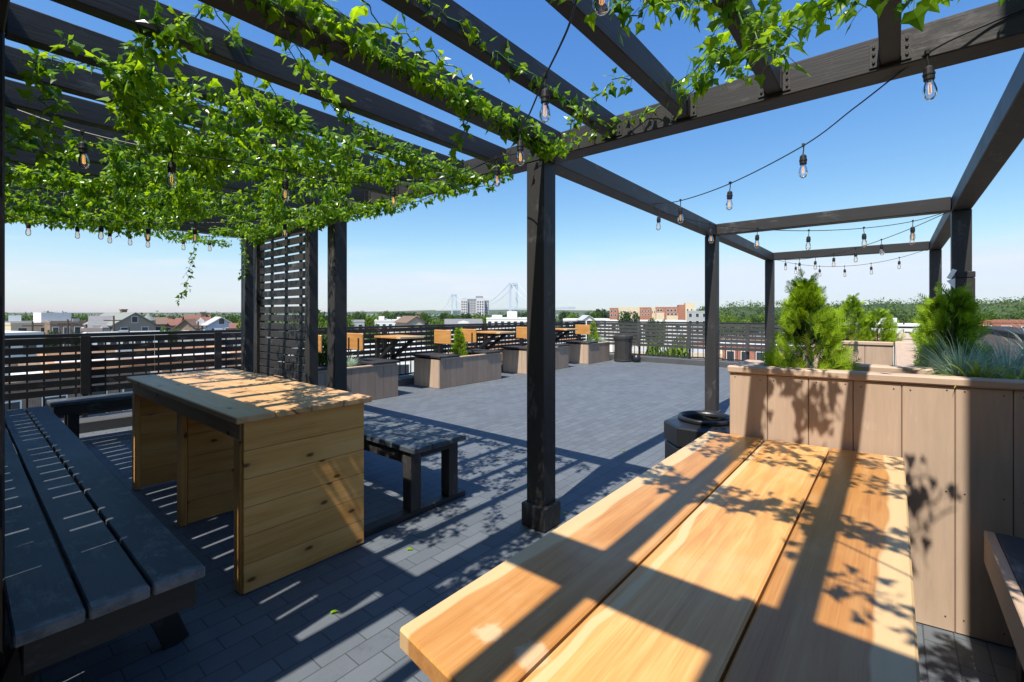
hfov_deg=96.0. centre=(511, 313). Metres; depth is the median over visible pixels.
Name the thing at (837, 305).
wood
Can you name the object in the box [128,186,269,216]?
ivy garland
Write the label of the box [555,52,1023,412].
open pergola
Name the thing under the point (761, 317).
broadleaf tree
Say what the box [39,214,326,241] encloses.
string light
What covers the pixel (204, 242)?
ivy garland
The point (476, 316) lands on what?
broadleaf tree
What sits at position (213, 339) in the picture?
flat roofed building
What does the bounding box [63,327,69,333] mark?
window
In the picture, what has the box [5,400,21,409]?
window
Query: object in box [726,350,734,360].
window
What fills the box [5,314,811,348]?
ground
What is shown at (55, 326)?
flat roofed building
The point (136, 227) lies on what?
ivy garland
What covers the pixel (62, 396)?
window
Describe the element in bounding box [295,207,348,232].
ivy garland
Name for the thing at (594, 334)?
dwarf conifer
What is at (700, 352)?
flat roofed building
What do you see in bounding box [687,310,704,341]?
flat roofed building
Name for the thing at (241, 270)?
ivy garland
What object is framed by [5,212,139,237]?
ivy garland
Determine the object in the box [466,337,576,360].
flat roofed building
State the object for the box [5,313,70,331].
flat roofed building
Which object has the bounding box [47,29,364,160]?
ivy garland
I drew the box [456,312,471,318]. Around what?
broadleaf tree
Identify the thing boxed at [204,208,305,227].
ivy garland
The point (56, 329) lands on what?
window
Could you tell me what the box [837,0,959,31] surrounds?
ivy garland
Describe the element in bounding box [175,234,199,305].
ivy garland
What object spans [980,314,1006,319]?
broadleaf tree
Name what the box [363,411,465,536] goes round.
bench
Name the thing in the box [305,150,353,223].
ivy garland
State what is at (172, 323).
house
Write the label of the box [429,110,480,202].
ivy garland
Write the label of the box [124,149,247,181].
ivy garland
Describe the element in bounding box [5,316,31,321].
flat roofed building
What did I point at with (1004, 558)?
bench
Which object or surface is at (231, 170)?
ivy garland
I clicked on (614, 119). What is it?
ivy garland
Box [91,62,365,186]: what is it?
ivy garland
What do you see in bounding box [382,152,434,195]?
ivy garland
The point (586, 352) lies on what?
seat planter
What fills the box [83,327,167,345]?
flat roofed building
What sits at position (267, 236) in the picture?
ivy garland
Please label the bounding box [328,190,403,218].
ivy garland
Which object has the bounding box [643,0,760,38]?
ivy garland
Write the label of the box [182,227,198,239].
ivy garland
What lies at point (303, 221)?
ivy garland
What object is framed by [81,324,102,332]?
flat roofed building
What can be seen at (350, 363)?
fescue tuft
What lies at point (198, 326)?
utility pole
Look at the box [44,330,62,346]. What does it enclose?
broadleaf tree
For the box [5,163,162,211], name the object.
ivy garland
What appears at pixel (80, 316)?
wood
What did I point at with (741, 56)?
ivy garland
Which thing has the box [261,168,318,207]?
ivy garland
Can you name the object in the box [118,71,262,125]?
ivy garland
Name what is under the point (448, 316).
broadleaf tree
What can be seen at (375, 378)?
seat planter
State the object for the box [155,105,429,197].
ivy garland
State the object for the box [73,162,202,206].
ivy garland
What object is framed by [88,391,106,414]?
window
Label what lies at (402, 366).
window
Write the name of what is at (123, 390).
window
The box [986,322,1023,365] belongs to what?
fescue tuft
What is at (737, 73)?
ivy garland
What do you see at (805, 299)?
dwarf conifer
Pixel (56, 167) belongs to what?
ivy garland
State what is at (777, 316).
broadleaf tree
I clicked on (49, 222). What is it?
ivy garland
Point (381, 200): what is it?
ivy garland
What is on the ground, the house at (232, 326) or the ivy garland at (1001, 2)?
the house at (232, 326)
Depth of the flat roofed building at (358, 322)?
120.84 m
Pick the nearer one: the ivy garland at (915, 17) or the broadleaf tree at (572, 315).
the ivy garland at (915, 17)
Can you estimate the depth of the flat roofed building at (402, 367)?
41.33 m
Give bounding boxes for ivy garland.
[5,110,235,178]
[5,122,46,175]
[5,163,51,192]
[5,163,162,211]
[5,182,187,225]
[5,191,135,224]
[5,196,189,215]
[5,201,164,230]
[5,210,56,223]
[5,210,74,226]
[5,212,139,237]
[6,162,201,206]
[7,208,183,239]
[14,46,94,169]
[22,146,85,188]
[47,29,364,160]
[47,154,328,193]
[59,214,95,233]
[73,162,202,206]
[83,217,184,229]
[86,130,159,205]
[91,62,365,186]
[95,0,231,171]
[97,149,311,195]
[100,129,294,186]
[100,150,142,221]
[102,74,291,183]
[102,201,135,232]
[108,227,231,248]
[112,205,245,227]
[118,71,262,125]
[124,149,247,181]
[125,200,201,231]
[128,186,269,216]
[130,173,353,206]
[144,122,283,195]
[151,90,468,184]
[151,129,207,187]
[152,197,337,223]
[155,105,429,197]
[157,177,336,216]
[169,104,231,208]
[172,185,217,220]
[175,6,413,189]
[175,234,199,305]
[177,187,216,217]
[177,190,204,221]
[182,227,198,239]
[199,89,310,141]
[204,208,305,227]
[207,226,273,242]
[209,211,321,238]
[221,183,282,226]
[227,130,365,167]
[229,208,356,234]
[232,0,568,162]
[237,236,249,280]
[238,203,282,234]
[242,224,278,247]
[255,0,472,178]
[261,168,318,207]
[270,175,352,220]
[277,145,421,183]
[277,199,370,224]
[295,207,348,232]
[301,216,337,228]
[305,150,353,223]
[326,192,413,216]
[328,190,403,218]
[335,153,513,222]
[344,158,483,188]
[351,0,472,80]
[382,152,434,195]
[405,176,470,196]
[406,0,610,137]
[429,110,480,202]
[525,40,740,162]
[548,0,841,30]
[551,67,650,158]
[609,0,718,46]
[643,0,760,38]
[666,0,880,119]
[699,26,752,89]
[703,0,810,87]
[738,0,781,33]
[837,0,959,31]
[908,0,1004,7]
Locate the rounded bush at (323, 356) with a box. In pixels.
[318,334,327,366]
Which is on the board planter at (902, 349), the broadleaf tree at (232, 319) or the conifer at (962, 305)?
the conifer at (962, 305)
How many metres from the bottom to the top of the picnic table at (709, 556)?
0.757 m
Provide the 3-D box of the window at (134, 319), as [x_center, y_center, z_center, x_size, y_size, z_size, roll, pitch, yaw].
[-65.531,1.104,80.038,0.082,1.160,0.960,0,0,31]
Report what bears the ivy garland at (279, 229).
hanging from the pergola at (890, 50)
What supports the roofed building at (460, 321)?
on the ground
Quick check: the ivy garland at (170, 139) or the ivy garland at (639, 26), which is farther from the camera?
the ivy garland at (170, 139)
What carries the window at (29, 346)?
in the flat roofed building at (19, 333)
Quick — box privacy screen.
[253,224,317,385]
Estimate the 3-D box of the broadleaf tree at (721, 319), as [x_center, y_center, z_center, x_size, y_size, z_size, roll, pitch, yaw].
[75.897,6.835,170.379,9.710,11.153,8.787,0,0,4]
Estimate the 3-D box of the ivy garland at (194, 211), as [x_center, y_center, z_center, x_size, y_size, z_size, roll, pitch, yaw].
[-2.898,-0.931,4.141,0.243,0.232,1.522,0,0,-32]
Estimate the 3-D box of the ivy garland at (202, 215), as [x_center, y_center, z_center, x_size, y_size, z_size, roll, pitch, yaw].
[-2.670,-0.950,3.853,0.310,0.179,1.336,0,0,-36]
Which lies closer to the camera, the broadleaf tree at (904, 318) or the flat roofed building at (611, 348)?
the flat roofed building at (611, 348)
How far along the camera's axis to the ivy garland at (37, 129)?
1.85 m
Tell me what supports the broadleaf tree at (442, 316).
on the ground
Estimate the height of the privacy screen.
2.366 m
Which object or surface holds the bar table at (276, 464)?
on the roof deck
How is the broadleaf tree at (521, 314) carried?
on the ground
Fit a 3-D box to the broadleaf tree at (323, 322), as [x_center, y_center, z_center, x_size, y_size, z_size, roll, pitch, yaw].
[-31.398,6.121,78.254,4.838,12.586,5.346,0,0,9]
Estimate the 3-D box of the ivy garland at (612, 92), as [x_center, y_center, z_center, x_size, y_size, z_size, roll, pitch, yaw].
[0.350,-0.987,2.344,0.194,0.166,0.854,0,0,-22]
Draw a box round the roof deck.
[5,359,1016,681]
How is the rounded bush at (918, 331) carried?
on the board planter at (902, 349)
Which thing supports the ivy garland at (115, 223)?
hanging from the pergola at (890, 50)
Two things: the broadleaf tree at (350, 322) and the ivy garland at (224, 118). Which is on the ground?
the broadleaf tree at (350, 322)
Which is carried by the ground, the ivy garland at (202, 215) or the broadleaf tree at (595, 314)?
the broadleaf tree at (595, 314)
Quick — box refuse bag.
[632,354,640,361]
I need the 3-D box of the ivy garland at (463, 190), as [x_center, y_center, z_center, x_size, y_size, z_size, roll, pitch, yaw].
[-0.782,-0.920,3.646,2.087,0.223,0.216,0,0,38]
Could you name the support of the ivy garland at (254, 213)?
hanging from the pergola at (890, 50)
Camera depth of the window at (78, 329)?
90.15 m
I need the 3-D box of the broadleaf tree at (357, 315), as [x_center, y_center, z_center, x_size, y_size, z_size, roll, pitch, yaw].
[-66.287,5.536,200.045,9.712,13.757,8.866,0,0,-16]
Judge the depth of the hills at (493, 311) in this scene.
4914.10 m
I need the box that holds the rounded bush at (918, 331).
[909,313,953,348]
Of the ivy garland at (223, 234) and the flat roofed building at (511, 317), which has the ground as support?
the flat roofed building at (511, 317)
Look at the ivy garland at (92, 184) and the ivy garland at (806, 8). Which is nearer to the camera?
the ivy garland at (806, 8)
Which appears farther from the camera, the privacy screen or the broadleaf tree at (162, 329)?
the broadleaf tree at (162, 329)
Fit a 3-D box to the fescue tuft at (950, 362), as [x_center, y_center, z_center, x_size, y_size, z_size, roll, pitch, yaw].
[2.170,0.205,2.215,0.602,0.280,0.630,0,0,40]
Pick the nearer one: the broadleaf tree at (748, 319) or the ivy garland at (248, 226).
the ivy garland at (248, 226)
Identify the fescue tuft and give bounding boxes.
[347,354,360,366]
[900,331,1023,377]
[930,343,1023,378]
[943,330,1023,379]
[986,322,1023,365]
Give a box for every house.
[83,309,157,331]
[88,316,112,331]
[153,317,166,330]
[165,315,181,341]
[172,319,202,330]
[181,312,211,329]
[201,317,231,329]
[228,323,239,329]
[394,313,426,345]
[576,315,595,340]
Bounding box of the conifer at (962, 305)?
[910,281,1000,372]
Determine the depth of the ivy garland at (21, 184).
3.27 m
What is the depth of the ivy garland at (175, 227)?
4.68 m
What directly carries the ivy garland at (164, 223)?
hanging from the pergola at (890, 50)
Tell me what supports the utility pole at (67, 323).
on the ground
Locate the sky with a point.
(898, 145)
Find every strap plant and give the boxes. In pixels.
[927,357,1023,389]
[978,360,1023,391]
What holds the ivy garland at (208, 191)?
hanging from the pergola at (890, 50)
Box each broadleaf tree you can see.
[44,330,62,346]
[160,326,178,341]
[227,316,239,322]
[236,319,266,337]
[318,309,327,323]
[318,312,327,340]
[347,314,355,326]
[352,310,365,325]
[364,312,381,328]
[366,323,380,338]
[378,310,395,318]
[391,312,407,318]
[420,312,431,324]
[427,318,444,349]
[439,312,450,320]
[444,314,457,318]
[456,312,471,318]
[472,314,490,329]
[517,312,526,316]
[559,311,569,320]
[565,312,580,317]
[586,310,601,317]
[595,308,609,318]
[617,311,639,342]
[645,317,655,343]
[645,333,686,357]
[655,319,665,343]
[719,314,736,335]
[719,318,730,338]
[731,317,750,339]
[743,314,762,339]
[758,314,764,336]
[763,314,781,332]
[897,315,913,322]
[906,316,921,322]
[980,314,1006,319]
[999,313,1023,319]
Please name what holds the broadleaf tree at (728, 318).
on the ground
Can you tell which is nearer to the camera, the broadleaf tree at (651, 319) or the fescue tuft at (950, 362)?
the fescue tuft at (950, 362)
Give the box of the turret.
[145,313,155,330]
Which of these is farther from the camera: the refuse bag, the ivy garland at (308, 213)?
the refuse bag
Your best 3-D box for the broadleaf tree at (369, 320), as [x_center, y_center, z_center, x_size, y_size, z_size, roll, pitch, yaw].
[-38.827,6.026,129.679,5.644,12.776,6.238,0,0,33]
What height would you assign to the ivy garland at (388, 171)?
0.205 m
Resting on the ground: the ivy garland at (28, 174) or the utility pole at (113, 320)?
the utility pole at (113, 320)
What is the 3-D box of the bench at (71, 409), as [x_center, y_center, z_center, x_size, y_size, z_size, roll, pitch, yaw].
[-4.029,1.165,5.819,0.350,0.470,2.580,0,0,40]
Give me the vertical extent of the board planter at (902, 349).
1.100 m
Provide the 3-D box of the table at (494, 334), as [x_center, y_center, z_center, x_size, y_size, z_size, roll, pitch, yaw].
[-0.428,0.839,10.589,0.867,0.842,0.540,0,0,40]
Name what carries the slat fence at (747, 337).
on the kerb
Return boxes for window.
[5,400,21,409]
[22,345,36,355]
[41,395,67,418]
[52,327,58,332]
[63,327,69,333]
[74,327,80,332]
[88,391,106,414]
[122,388,131,410]
[131,316,137,322]
[218,318,224,324]
[398,363,409,375]
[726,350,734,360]
[741,351,745,359]
[756,352,764,359]
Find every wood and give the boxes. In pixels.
[5,311,728,323]
[696,296,1023,320]
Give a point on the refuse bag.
(636, 357)
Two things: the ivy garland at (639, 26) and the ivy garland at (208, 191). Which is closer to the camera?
the ivy garland at (639, 26)
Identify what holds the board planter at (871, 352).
on the roof deck
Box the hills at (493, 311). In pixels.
[5,310,609,313]
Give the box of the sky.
[4,0,1023,312]
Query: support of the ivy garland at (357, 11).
hanging from the pergola at (890, 50)
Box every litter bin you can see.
[613,335,632,361]
[664,410,729,458]
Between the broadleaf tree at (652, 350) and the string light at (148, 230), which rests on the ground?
the broadleaf tree at (652, 350)
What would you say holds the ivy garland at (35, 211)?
hanging from the pergola at (890, 50)
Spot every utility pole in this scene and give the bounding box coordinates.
[22,321,42,330]
[57,319,77,345]
[103,316,123,330]
[189,321,206,329]
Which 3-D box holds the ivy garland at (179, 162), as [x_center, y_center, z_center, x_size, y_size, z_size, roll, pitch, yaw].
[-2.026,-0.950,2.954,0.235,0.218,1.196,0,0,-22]
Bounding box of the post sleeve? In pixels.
[947,269,975,315]
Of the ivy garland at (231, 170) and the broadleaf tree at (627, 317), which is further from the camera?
the broadleaf tree at (627, 317)
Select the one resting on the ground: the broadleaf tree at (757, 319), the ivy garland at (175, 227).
the broadleaf tree at (757, 319)
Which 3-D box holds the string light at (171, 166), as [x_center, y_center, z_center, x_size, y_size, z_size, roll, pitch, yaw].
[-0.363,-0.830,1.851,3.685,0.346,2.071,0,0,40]
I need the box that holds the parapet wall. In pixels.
[978,326,1023,340]
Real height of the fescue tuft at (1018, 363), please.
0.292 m
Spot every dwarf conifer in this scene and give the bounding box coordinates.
[449,327,467,355]
[586,321,598,340]
[760,268,864,370]
[836,293,879,340]
[852,307,904,345]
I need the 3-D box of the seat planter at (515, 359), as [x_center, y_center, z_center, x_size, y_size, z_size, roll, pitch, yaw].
[0.616,0.866,11.439,0.790,1.061,1.780,0,0,40]
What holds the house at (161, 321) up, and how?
on the ground
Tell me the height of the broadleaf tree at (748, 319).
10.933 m
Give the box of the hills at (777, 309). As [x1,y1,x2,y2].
[719,302,1022,319]
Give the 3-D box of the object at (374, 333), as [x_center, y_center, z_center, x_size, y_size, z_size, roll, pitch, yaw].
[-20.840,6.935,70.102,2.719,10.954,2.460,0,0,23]
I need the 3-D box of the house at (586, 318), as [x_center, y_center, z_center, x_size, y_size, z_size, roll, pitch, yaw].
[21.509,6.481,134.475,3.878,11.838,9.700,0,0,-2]
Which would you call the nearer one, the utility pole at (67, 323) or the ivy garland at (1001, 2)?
the ivy garland at (1001, 2)
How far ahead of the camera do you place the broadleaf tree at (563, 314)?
238.70 m
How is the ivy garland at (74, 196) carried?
hanging from the pergola at (890, 50)
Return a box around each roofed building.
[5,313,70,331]
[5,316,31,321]
[5,331,43,357]
[5,362,149,418]
[37,346,240,374]
[44,318,87,345]
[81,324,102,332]
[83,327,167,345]
[178,328,240,345]
[278,341,430,375]
[351,320,364,333]
[374,316,400,333]
[444,319,482,352]
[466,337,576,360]
[486,311,526,336]
[563,317,609,341]
[606,320,685,351]
[632,346,721,358]
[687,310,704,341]
[695,339,812,364]
[844,318,922,364]
[980,318,1023,327]
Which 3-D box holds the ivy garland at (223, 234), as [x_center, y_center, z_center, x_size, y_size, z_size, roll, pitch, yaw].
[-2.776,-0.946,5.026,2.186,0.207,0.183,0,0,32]
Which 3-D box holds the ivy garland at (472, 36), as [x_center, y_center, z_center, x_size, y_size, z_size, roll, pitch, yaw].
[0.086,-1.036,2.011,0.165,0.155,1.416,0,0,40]
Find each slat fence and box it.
[5,321,585,417]
[587,321,814,360]
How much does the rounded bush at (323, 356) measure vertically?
0.611 m
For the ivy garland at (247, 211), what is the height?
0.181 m
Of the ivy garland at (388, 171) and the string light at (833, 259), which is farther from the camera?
the string light at (833, 259)
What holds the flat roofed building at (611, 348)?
on the ground
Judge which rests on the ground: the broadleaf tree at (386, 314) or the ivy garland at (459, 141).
the broadleaf tree at (386, 314)
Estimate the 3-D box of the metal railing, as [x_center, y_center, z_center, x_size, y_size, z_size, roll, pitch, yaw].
[8.043,0.760,9.940,2.500,0.960,0.098,0,0,40]
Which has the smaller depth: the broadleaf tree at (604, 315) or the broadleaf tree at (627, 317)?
the broadleaf tree at (627, 317)
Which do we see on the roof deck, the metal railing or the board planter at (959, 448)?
the board planter at (959, 448)
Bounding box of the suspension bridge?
[436,282,575,314]
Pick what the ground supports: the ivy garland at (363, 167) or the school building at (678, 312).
the school building at (678, 312)
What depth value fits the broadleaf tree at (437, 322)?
87.64 m
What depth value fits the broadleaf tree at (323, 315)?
149.59 m
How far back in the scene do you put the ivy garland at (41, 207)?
4.04 m
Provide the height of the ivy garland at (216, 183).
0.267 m
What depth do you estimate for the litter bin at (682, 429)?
3.28 m
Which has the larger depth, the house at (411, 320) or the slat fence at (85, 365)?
the house at (411, 320)
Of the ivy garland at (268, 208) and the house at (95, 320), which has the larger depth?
the house at (95, 320)
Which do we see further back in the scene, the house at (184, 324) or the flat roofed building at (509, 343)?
the house at (184, 324)
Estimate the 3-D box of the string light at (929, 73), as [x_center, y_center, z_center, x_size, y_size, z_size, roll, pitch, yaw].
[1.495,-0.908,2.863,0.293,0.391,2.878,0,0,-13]
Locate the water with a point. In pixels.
(428, 314)
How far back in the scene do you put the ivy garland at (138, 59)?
1.80 m
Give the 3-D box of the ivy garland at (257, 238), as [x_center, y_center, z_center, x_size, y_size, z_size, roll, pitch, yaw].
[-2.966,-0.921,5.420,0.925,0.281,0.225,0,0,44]
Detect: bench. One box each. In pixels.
[0,406,204,681]
[47,377,284,437]
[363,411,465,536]
[984,531,1023,681]
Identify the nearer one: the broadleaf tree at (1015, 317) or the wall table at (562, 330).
the wall table at (562, 330)
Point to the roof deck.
(379, 589)
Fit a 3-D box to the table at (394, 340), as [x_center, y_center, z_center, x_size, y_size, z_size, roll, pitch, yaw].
[-2.119,0.839,8.549,0.867,0.842,0.540,0,0,40]
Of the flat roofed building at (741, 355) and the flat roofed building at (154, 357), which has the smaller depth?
the flat roofed building at (154, 357)
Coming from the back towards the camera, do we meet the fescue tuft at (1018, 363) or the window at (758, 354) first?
the window at (758, 354)
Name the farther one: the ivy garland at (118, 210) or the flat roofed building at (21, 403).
the flat roofed building at (21, 403)
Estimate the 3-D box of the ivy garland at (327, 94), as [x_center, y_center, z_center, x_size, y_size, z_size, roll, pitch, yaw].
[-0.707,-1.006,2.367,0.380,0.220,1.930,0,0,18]
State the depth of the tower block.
559.09 m
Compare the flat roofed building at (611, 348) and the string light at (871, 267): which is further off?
the flat roofed building at (611, 348)
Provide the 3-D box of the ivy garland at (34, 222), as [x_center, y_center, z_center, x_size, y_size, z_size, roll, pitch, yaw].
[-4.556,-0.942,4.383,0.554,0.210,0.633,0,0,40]
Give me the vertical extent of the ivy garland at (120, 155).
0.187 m
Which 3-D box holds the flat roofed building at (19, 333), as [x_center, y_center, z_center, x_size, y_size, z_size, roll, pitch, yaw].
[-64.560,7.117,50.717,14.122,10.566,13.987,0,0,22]
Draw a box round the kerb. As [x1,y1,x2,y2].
[6,353,812,440]
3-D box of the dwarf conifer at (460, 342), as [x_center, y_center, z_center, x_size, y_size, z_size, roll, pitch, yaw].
[-1.077,0.598,9.356,0.416,0.645,0.375,0,0,40]
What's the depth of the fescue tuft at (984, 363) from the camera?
2.09 m
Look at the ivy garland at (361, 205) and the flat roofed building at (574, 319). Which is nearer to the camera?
the ivy garland at (361, 205)
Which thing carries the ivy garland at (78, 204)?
hanging from the pergola at (890, 50)
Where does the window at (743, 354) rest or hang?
in the flat roofed building at (741, 355)
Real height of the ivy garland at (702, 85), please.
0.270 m
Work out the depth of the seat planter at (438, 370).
8.99 m
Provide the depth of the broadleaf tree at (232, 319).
149.26 m
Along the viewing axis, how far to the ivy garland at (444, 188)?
3.46 m
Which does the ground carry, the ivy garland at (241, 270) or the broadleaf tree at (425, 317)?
the broadleaf tree at (425, 317)
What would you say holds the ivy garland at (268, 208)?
hanging from the pergola at (890, 50)
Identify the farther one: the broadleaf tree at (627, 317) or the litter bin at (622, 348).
the broadleaf tree at (627, 317)
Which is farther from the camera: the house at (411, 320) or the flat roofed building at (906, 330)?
the house at (411, 320)
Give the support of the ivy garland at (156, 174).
hanging from the pergola at (890, 50)
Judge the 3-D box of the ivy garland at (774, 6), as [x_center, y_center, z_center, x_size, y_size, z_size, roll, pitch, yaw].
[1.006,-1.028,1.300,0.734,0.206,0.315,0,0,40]
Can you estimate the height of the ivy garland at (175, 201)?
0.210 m
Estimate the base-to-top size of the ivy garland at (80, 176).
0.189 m
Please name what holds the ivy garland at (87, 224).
hanging from the pergola at (890, 50)
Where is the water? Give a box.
[265,314,607,316]
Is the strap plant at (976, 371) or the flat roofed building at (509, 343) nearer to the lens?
the strap plant at (976, 371)
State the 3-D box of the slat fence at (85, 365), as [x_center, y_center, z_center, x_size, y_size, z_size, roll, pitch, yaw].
[-3.024,0.752,8.208,0.098,1.015,16.780,0,0,40]
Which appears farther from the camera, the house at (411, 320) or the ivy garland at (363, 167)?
the house at (411, 320)
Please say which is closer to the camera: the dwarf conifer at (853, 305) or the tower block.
the dwarf conifer at (853, 305)
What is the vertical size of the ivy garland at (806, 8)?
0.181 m
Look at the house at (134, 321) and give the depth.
80.35 m
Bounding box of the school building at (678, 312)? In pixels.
[610,303,694,337]
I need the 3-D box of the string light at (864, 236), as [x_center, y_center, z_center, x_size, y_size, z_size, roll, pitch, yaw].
[2.774,-0.809,4.395,2.885,0.424,0.102,0,0,-1]
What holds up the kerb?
on the roof deck
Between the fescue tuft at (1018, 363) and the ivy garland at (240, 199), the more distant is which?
the ivy garland at (240, 199)
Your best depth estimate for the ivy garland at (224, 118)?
2.52 m
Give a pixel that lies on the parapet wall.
(1004, 330)
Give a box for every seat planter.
[270,333,399,399]
[413,329,502,388]
[501,327,569,373]
[565,325,609,363]
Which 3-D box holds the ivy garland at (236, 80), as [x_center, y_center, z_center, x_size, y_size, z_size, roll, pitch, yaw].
[-1.054,-1.020,2.625,0.306,0.265,2.003,0,0,9]
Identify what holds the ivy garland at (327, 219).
hanging from the pergola at (890, 50)
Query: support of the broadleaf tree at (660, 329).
on the ground
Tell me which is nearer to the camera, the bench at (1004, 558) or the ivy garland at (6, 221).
the bench at (1004, 558)
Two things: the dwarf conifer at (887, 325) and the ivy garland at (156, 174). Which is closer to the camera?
the ivy garland at (156, 174)
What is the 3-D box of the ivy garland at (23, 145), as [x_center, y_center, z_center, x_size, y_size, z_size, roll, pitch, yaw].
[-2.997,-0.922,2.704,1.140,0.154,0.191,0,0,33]
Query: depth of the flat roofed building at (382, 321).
119.72 m
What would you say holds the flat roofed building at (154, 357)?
on the ground
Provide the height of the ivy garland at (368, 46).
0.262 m
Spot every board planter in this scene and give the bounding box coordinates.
[727,360,1023,648]
[813,340,893,368]
[895,332,1023,379]
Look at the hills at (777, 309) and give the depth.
526.27 m
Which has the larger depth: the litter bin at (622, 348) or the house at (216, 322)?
the house at (216, 322)
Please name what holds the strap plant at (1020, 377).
in the board planter at (959, 448)
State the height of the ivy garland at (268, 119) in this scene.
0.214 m
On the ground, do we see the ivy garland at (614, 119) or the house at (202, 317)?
the house at (202, 317)
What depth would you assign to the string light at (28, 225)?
4.94 m
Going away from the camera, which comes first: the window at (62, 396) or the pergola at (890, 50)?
the pergola at (890, 50)
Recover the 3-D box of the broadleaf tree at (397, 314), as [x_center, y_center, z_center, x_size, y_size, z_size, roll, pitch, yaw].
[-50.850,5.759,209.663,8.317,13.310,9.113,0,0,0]
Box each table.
[126,368,371,594]
[374,335,423,359]
[400,431,919,681]
[474,331,514,349]
[555,328,577,342]
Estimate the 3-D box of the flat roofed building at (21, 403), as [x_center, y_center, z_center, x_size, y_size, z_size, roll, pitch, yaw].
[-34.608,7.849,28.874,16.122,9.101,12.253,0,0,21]
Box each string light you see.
[7,0,610,206]
[16,215,236,250]
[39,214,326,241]
[653,8,1023,222]
[654,205,950,249]
[774,249,927,276]
[776,211,949,270]
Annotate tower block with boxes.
[461,296,488,315]
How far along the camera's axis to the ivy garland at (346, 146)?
2.56 m
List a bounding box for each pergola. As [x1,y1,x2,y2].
[0,0,1023,673]
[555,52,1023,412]
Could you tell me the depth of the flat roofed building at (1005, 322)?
86.13 m
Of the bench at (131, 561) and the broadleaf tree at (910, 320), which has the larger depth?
the broadleaf tree at (910, 320)
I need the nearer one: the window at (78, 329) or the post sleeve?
the post sleeve
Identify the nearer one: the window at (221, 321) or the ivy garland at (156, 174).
the ivy garland at (156, 174)
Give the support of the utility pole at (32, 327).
on the ground
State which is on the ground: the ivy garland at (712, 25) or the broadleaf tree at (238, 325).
the broadleaf tree at (238, 325)
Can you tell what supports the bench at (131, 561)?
on the roof deck

